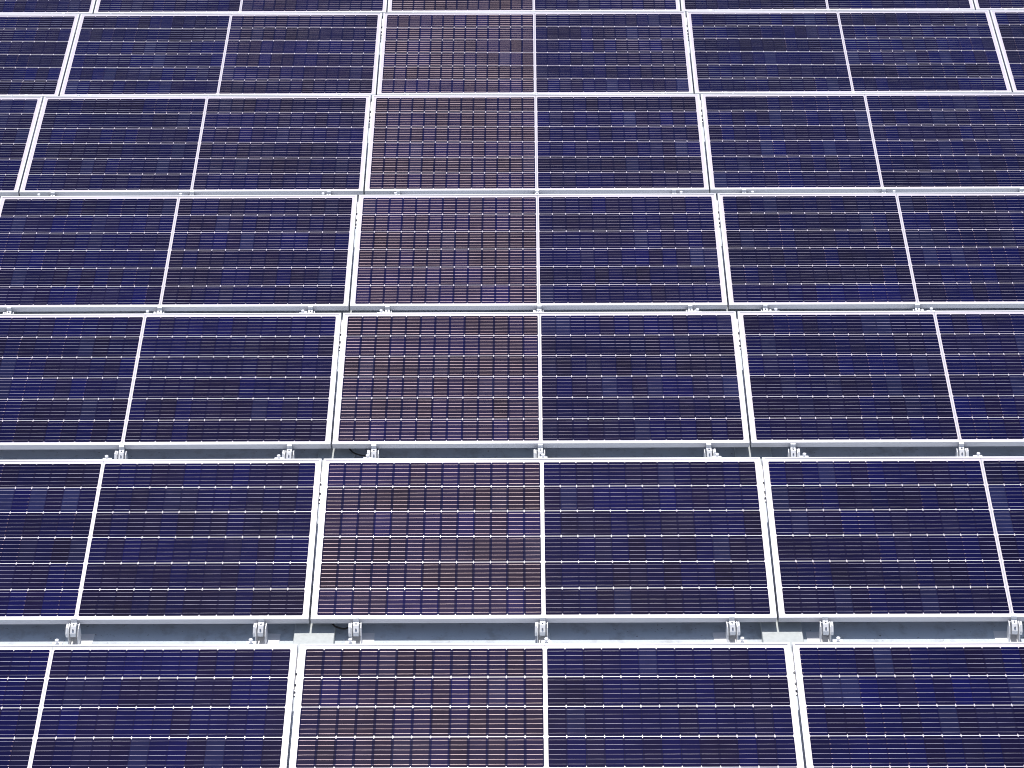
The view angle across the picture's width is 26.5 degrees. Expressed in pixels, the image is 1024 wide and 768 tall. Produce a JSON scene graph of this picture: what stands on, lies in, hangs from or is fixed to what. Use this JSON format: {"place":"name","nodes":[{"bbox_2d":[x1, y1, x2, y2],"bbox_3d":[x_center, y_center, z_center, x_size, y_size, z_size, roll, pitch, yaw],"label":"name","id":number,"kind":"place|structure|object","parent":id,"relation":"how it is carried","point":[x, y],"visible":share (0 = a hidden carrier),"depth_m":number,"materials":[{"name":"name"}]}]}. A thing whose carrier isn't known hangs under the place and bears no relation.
{"place":"outdoors","nodes":[
{"label":"outdoors","id":0,"kind":"place"},
{"bbox_2d":[0,0,1023,767],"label":"roof","id":1,"kind":"structure","parent":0,"point":[640,632],"depth_m":10.66,"materials":[{"name":"grey metal"}]},
{"bbox_2d":[3,306,13,313],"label":"panel clamp","id":2,"kind":"object","parent":1,"relation":"on","point":[9,310],"visible":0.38,"depth_m":13.04,"materials":[{"name":"metal"}]},
{"bbox_2d":[0,0,96,14],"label":"solar panel","id":3,"kind":"object","parent":1,"relation":"on","point":[80,7],"visible":0.95,"depth_m":16.88,"materials":[{"name":"glass"}]},
{"bbox_2d":[52,639,62,644],"bbox_3d":[-2.112,1.328,10.165,0.048,0.316,0.056,0,33,0],"label":"bracket","id":4,"kind":"object","parent":1,"relation":"on","point":[56,642],"visible":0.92,"depth_m":10.10,"materials":[{"name":"metal"}]},
{"bbox_2d":[0,644,297,767],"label":"solar panel","id":5,"kind":"object","parent":4,"relation":"on","point":[155,706],"visible":1,"depth_m":9.79,"materials":[{"name":"glass"}]},
{"bbox_2d":[294,653,298,696],"bbox_3d":[-0.985,1.330,9.958,0.044,0.023,0.246,0,45,0],"label":"seam rail","id":6,"kind":"object","parent":5,"relation":"attached to","point":[296,675],"visible":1,"depth_m":9.95,"materials":[{"name":"metal"}]},
{"bbox_2d":[65,616,94,644],"bbox_3d":[-2.100,1.206,10.542,0.122,0.123,0.125,0,33,1],"label":"panel clamp","id":7,"kind":"object","parent":1,"relation":"on","point":[74,635],"visible":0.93,"depth_m":10.55,"materials":[{"name":"metal"}]},
{"bbox_2d":[114,445,127,458],"bbox_3d":[-2.093,0.405,11.792,0.122,0.123,0.125,0,33,0],"label":"panel clamp","id":8,"kind":"object","parent":1,"relation":"on","point":[121,453],"visible":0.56,"depth_m":11.78,"materials":[{"name":"metal"}]},
{"bbox_2d":[153,306,163,312],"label":"panel clamp","id":9,"kind":"object","parent":1,"relation":"on","point":[159,309],"visible":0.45,"depth_m":13.03,"materials":[{"name":"metal"}]},
{"bbox_2d":[246,638,256,643],"bbox_3d":[-1.212,1.325,10.161,0.048,0.316,0.056,0,33,0],"label":"bracket","id":10,"kind":"object","parent":1,"relation":"on","point":[250,641],"visible":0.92,"depth_m":10.10,"materials":[{"name":"metal"}]},
{"bbox_2d":[253,616,280,643],"bbox_3d":[-1.192,1.204,10.537,0.122,0.123,0.125,1,33,2],"label":"panel clamp","id":11,"kind":"object","parent":1,"relation":"on","point":[261,635],"visible":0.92,"depth_m":10.55,"materials":[{"name":"metal"}]},
{"bbox_2d":[282,445,294,458],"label":"panel clamp","id":12,"kind":"object","parent":1,"relation":"on","point":[289,453],"visible":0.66,"depth_m":11.78,"materials":[{"name":"metal"}]},
{"bbox_2d":[305,305,314,312],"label":"panel clamp","id":13,"kind":"object","parent":1,"relation":"on","point":[310,308],"visible":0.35,"depth_m":13.03,"materials":[{"name":"metal"}]},
{"bbox_2d":[293,589,336,652],"bbox_3d":[-0.961,1.208,10.607,0.197,0.038,0.630,0,33,0],"label":"ballast cover","id":14,"kind":"object","parent":1,"relation":"on","point":[314,633],"visible":0.16,"depth_m":10.56,"materials":[{"name":"silver metal"}]},
{"bbox_2d":[318,424,355,466],"bbox_3d":[-0.957,0.407,11.856,0.197,0.038,0.630,0,33,0],"label":"ballast cover","id":15,"kind":"object","parent":1,"relation":"on","point":[344,453],"visible":0.1,"depth_m":11.86,"materials":[{"name":"silver metal"}]},
{"bbox_2d":[331,623,352,629],"bbox_3d":[-0.826,1.150,10.627,0.208,0.039,0.117,0,33,0],"label":"cable","id":16,"kind":"object","parent":1,"relation":"on","point":[339,627],"visible":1,"depth_m":10.59,"materials":[{"name":"black rubber"}]},
{"bbox_2d":[345,638,355,643],"bbox_3d":[-0.750,1.323,10.159,0.048,0.316,0.056,0,33,0],"label":"bracket","id":17,"kind":"object","parent":1,"relation":"on","point":[349,641],"visible":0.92,"depth_m":10.09,"materials":[{"name":"metal"}]},
{"bbox_2d":[338,290,370,320],"bbox_3d":[-0.954,-0.394,13.106,0.197,0.038,0.630,0,33,0],"label":"ballast cover","id":18,"kind":"object","parent":1,"relation":"on","point":[353,311],"depth_m":13.14,"materials":[{"name":"silver metal"}]},
{"bbox_2d":[348,616,374,643],"bbox_3d":[-0.731,1.201,10.536,0.122,0.123,0.125,-1,33,-1],"label":"panel clamp","id":19,"kind":"object","parent":1,"relation":"on","point":[356,634],"visible":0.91,"depth_m":10.55,"materials":[{"name":"metal"}]},
{"bbox_2d":[348,448,378,455],"bbox_3d":[-0.808,0.349,11.876,0.238,0.039,0.117,0,33,0],"label":"cable","id":20,"kind":"object","parent":1,"relation":"on","point":[358,454],"visible":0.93,"depth_m":11.84,"materials":[{"name":"black rubber"}]},
{"bbox_2d":[367,444,378,457],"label":"panel clamp","id":21,"kind":"object","parent":1,"relation":"on","point":[374,452],"visible":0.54,"depth_m":11.78,"materials":[{"name":"metal"}]},
{"bbox_2d":[382,305,391,312],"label":"panel clamp","id":22,"kind":"object","parent":1,"relation":"on","point":[387,308],"visible":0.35,"depth_m":13.03,"materials":[{"name":"metal"}]},
{"bbox_2d":[533,304,542,311],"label":"panel clamp","id":23,"kind":"object","parent":1,"relation":"on","point":[539,306],"visible":0.25,"depth_m":13.03,"materials":[{"name":"metal"}]},
{"bbox_2d":[534,444,544,457],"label":"panel clamp","id":24,"kind":"object","parent":1,"relation":"on","point":[539,451],"visible":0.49,"depth_m":11.78,"materials":[{"name":"metal"}]},
{"bbox_2d":[535,615,549,642],"bbox_3d":[0.147,1.198,10.532,0.073,0.123,0.125,1,33,2],"label":"panel clamp","id":25,"kind":"object","parent":1,"relation":"on","point":[541,630],"visible":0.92,"depth_m":10.53,"materials":[{"name":"metal"}]},
{"bbox_2d":[541,637,551,642],"bbox_3d":[0.160,1.320,10.155,0.048,0.316,0.056,0,33,0],"label":"bracket","id":26,"kind":"object","parent":1,"relation":"on","point":[545,640],"visible":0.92,"depth_m":10.09,"materials":[{"name":"metal"}]},
{"bbox_2d":[289,643,803,767],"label":"solar panel","id":27,"kind":"object","parent":26,"relation":"on","point":[591,705],"visible":1,"depth_m":9.78,"materials":[{"name":"glass"}]},
{"bbox_2d":[791,652,796,695],"bbox_3d":[1.287,1.322,9.947,0.044,0.023,0.246,0,45,0],"label":"seam rail","id":28,"kind":"object","parent":27,"relation":"attached to","point":[794,674],"visible":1,"depth_m":9.94,"materials":[{"name":"metal"}]},
{"bbox_2d":[686,304,695,311],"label":"panel clamp","id":29,"kind":"object","parent":1,"relation":"on","point":[690,309],"visible":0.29,"depth_m":13.02,"materials":[{"name":"metal"}]},
{"bbox_2d":[703,443,715,456],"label":"panel clamp","id":30,"kind":"object","parent":1,"relation":"on","point":[709,451],"visible":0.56,"depth_m":11.77,"materials":[{"name":"metal"}]},
{"bbox_2d":[713,614,739,642],"bbox_3d":[1.042,1.196,10.527,0.122,0.123,0.125,-2,33,-2],"label":"panel clamp","id":31,"kind":"object","parent":1,"relation":"on","point":[731,634],"visible":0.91,"depth_m":10.54,"materials":[{"name":"metal"}]},
{"bbox_2d":[311,457,776,622],"bbox_3d":[0.154,0.771,10.919,2.262,0.036,1.048,0,46,0],"label":"solar panel","id":32,"kind":"object","parent":31,"relation":"on","point":[529,540],"visible":1,"depth_m":10.88,"materials":[{"name":"glass"}]},
{"bbox_2d":[761,466,765,502],"bbox_3d":[1.290,0.510,11.187,0.044,0.023,0.246,0,46,0],"label":"seam rail","id":33,"kind":"object","parent":32,"relation":"attached to","point":[763,484],"visible":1,"depth_m":11.18,"materials":[{"name":"metal"}]},
{"bbox_2d":[713,288,746,318],"bbox_3d":[1.318,-0.402,13.095,0.197,0.038,0.630,0,33,0],"label":"ballast cover","id":34,"kind":"object","parent":1,"relation":"on","point":[728,309],"visible":0.06,"depth_m":13.13,"materials":[{"name":"silver metal"}]},
{"bbox_2d":[737,637,746,642],"bbox_3d":[1.069,1.317,10.150,0.048,0.316,0.056,0,33,0],"label":"bracket","id":35,"kind":"object","parent":1,"relation":"on","point":[742,640],"visible":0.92,"depth_m":10.08,"materials":[{"name":"metal"}]},
{"bbox_2d":[733,423,771,465],"bbox_3d":[1.315,0.399,11.846,0.197,0.038,0.630,0,33,0],"label":"ballast cover","id":36,"kind":"object","parent":1,"relation":"on","point":[750,451],"visible":0.08,"depth_m":11.86,"materials":[{"name":"silver metal"}]},
{"bbox_2d":[761,303,771,310],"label":"panel clamp","id":37,"kind":"object","parent":1,"relation":"on","point":[765,306],"visible":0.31,"depth_m":13.02,"materials":[{"name":"metal"}]},
{"bbox_2d":[759,588,803,651],"bbox_3d":[1.311,1.200,10.596,0.197,0.038,0.630,0,33,0],"label":"ballast cover","id":38,"kind":"object","parent":1,"relation":"on","point":[782,632],"visible":0.22,"depth_m":10.56,"materials":[{"name":"silver metal"}]},
{"bbox_2d":[787,443,799,456],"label":"panel clamp","id":39,"kind":"object","parent":1,"relation":"on","point":[793,451],"visible":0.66,"depth_m":11.77,"materials":[{"name":"metal"}]},
{"bbox_2d":[806,614,833,641],"bbox_3d":[1.493,1.194,10.525,0.122,0.123,0.125,0,33,1],"label":"panel clamp","id":40,"kind":"object","parent":1,"relation":"on","point":[825,632],"visible":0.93,"depth_m":10.54,"materials":[{"name":"metal"}]},
{"bbox_2d":[832,636,842,641],"bbox_3d":[1.513,1.315,10.148,0.048,0.316,0.056,0,33,0],"label":"bracket","id":41,"kind":"object","parent":1,"relation":"on","point":[838,639],"visible":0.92,"depth_m":10.09,"materials":[{"name":"metal"}]},
{"bbox_2d":[792,642,1023,767],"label":"solar panel","id":42,"kind":"object","parent":41,"relation":"on","point":[910,704],"visible":1,"depth_m":9.78,"materials":[{"name":"glass"}]},
{"bbox_2d":[913,303,923,310],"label":"panel clamp","id":43,"kind":"object","parent":1,"relation":"on","point":[917,306],"visible":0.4,"depth_m":13.01,"materials":[{"name":"metal"}]},
{"bbox_2d":[955,442,968,456],"bbox_3d":[2.409,0.389,11.771,0.122,0.123,0.125,1,33,2],"label":"panel clamp","id":44,"kind":"object","parent":1,"relation":"on","point":[961,451],"visible":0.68,"depth_m":11.76,"materials":[{"name":"metal"}]},
{"bbox_2d":[993,614,1022,641],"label":"panel clamp","id":45,"kind":"object","parent":1,"relation":"on","point":[1013,632],"visible":0.88,"depth_m":10.53,"materials":[{"name":"metal"}]},
{"bbox_3d":[-3.023,0.518,11.405,0.048,0.316,0.056,0,33,0],"label":"rear bracket","id":46,"kind":"object","parent":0,"visible":0},
{"bbox_2d":[0,459,321,623],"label":"solar panel","id":47,"kind":"object","parent":46,"relation":"attached to","point":[158,541],"visible":1,"depth_m":10.90,"materials":[{"name":"glass"}]},
{"bbox_2d":[319,467,322,503],"bbox_3d":[-0.982,0.518,11.197,0.044,0.023,0.246,0,46,0],"label":"seam rail","id":48,"kind":"object","parent":47,"relation":"attached to","point":[320,485],"visible":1,"depth_m":11.19,"materials":[{"name":"metal"}]},
{"bbox_3d":[2.427,0.499,11.380,0.048,0.316,0.056,0,33,0],"label":"rear bracket","id":49,"kind":"object","parent":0,"visible":0},
{"bbox_2d":[761,456,1023,621],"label":"solar panel","id":50,"kind":"object","parent":49,"relation":"on","point":[896,539],"visible":1,"depth_m":10.88,"materials":[{"name":"glass"}]},
{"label":"rear bracket","id":51,"kind":"object","parent":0,"visible":0},
{"bbox_2d":[0,313,341,449],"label":"solar panel","id":52,"kind":"object","parent":51,"relation":"on","point":[185,381],"visible":1,"depth_m":12.15,"materials":[{"name":"glass"}]},
{"bbox_2d":[339,321,341,350],"bbox_3d":[-0.979,-0.281,12.452,0.044,0.023,0.246,0,45,0],"label":"seam rail","id":53,"kind":"object","parent":52,"relation":"attached to","point":[340,336],"visible":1,"depth_m":12.44,"materials":[{"name":"metal"}]},
{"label":"rear bracket","id":54,"kind":"object","parent":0,"visible":0},
{"bbox_2d":[332,311,749,448],"bbox_3d":[0.157,-0.034,12.168,2.262,0.035,1.048,0,45,0],"label":"solar panel","id":55,"kind":"object","parent":54,"relation":"on","point":[535,379],"visible":1,"depth_m":12.13,"materials":[{"name":"glass"}]},
{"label":"rear bracket","id":56,"kind":"object","parent":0,"visible":0},
{"bbox_2d":[737,310,1023,446],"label":"solar panel","id":57,"kind":"object","parent":56,"relation":"attached to","point":[881,378],"visible":1,"depth_m":12.13,"materials":[{"name":"glass"}]},
{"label":"rear bracket","id":58,"kind":"object","parent":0,"visible":0},
{"bbox_2d":[0,195,357,311],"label":"solar panel","id":59,"kind":"object","parent":58,"relation":"on","point":[196,253],"visible":1,"depth_m":13.39,"materials":[{"name":"glass"}]},
{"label":"rear bracket","id":60,"kind":"object","parent":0,"visible":0},
{"bbox_2d":[350,193,726,309],"bbox_3d":[0.160,-0.825,13.415,2.262,0.036,1.048,0,44,0],"label":"solar panel","id":61,"kind":"object","parent":60,"relation":"on","point":[529,251],"visible":1,"depth_m":13.38,"materials":[{"name":"glass"}]},
{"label":"rear bracket","id":62,"kind":"object","parent":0,"visible":0},
{"bbox_2d":[717,192,1023,308],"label":"solar panel","id":63,"kind":"object","parent":62,"relation":"on","point":[863,250],"visible":1,"depth_m":13.38,"materials":[{"name":"glass"}]},
{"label":"rear bracket","id":64,"kind":"object","parent":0,"visible":0},
{"bbox_2d":[0,97,42,195],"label":"solar panel","id":65,"kind":"object","parent":64,"relation":"on","point":[19,116],"visible":0.99,"depth_m":14.73,"materials":[{"name":"glass"}]},
{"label":"rear bracket","id":66,"kind":"object","parent":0,"visible":0},
{"bbox_2d":[19,95,370,195],"bbox_3d":[-2.109,-1.618,14.683,2.262,0.036,1.048,0,44,0],"label":"solar panel","id":67,"kind":"object","parent":66,"relation":"on","point":[185,145],"visible":1,"depth_m":14.64,"materials":[{"name":"glass"}]},
{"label":"rear bracket","id":68,"kind":"object","parent":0,"visible":0},
{"bbox_2d":[365,94,708,194],"bbox_3d":[0.163,-1.625,14.673,2.262,0.036,1.048,0,44,0],"label":"solar panel","id":69,"kind":"object","parent":68,"relation":"on","point":[553,144],"visible":0.99,"depth_m":14.63,"materials":[{"name":"glass"}]},
{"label":"rear bracket","id":70,"kind":"object","parent":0,"visible":0},
{"bbox_2d":[700,93,1023,193],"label":"solar panel","id":71,"kind":"object","parent":70,"relation":"on","point":[863,142],"visible":1,"depth_m":14.63,"materials":[{"name":"glass"}]},
{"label":"rear bracket","id":72,"kind":"object","parent":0,"visible":0},
{"bbox_2d":[0,14,79,98],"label":"solar panel","id":73,"kind":"object","parent":72,"relation":"on","point":[35,51],"visible":0.96,"depth_m":15.96,"materials":[{"name":"glass"}]},
{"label":"rear bracket","id":74,"kind":"object","parent":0,"visible":0},
{"bbox_2d":[60,13,381,98],"bbox_3d":[-2.106,-2.410,15.941,2.262,0.036,1.048,0,43,0],"label":"solar panel","id":75,"kind":"object","parent":74,"relation":"on","point":[248,54],"visible":0.99,"depth_m":15.92,"materials":[{"name":"glass"}]},
{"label":"rear bracket","id":76,"kind":"object","parent":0,"visible":0},
{"bbox_2d":[377,11,693,94],"bbox_3d":[0.166,-2.418,15.930,2.262,0.036,1.048,0,43,0],"label":"solar panel","id":77,"kind":"object","parent":76,"relation":"on","point":[481,53],"visible":0.98,"depth_m":15.91,"materials":[{"name":"glass"}]},
{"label":"rear bracket","id":78,"kind":"object","parent":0,"visible":0},
{"bbox_2d":[686,10,1011,96],"bbox_3d":[2.438,-2.426,15.920,2.262,0.036,1.048,0,43,0],"label":"solar panel","id":79,"kind":"object","parent":78,"relation":"on","point":[898,51],"visible":0.98,"depth_m":15.89,"materials":[{"name":"glass"}]},
{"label":"rear bracket","id":80,"kind":"object","parent":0,"visible":0},
{"bbox_2d":[990,10,1023,92],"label":"solar panel","id":81,"kind":"object","parent":80,"relation":"on","point":[1008,25],"visible":0.96,"depth_m":15.98,"materials":[{"name":"glass"}]},
{"label":"seam rail","id":82,"kind":"object","parent":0,"visible":0},
{"bbox_2d":[94,0,386,15],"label":"solar panel","id":83,"kind":"object","parent":82,"relation":"attached to","point":[217,6],"visible":0.93,"depth_m":16.86,"materials":[{"name":"glass"}]},
{"label":"seam rail","id":84,"kind":"object","parent":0,"visible":0},
{"bbox_2d":[387,0,679,12],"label":"solar panel","id":85,"kind":"object","parent":84,"relation":"attached to","point":[409,6],"visible":0.88,"depth_m":16.84,"materials":[{"name":"glass"}]},
{"label":"seam rail","id":86,"kind":"object","parent":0,"visible":0},
{"bbox_2d":[680,0,974,14],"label":"solar panel","id":87,"kind":"object","parent":86,"relation":"attached to","point":[793,5],"visible":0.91,"depth_m":16.83,"materials":[{"name":"glass"}]},
{"label":"seam rail","id":88,"kind":"object","parent":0,"visible":0},
{"bbox_2d":[973,0,1023,12],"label":"solar panel","id":89,"kind":"object","parent":88,"relation":"attached to","point":[989,5],"visible":0.85,"depth_m":16.82,"materials":[{"name":"glass"}]}
]}

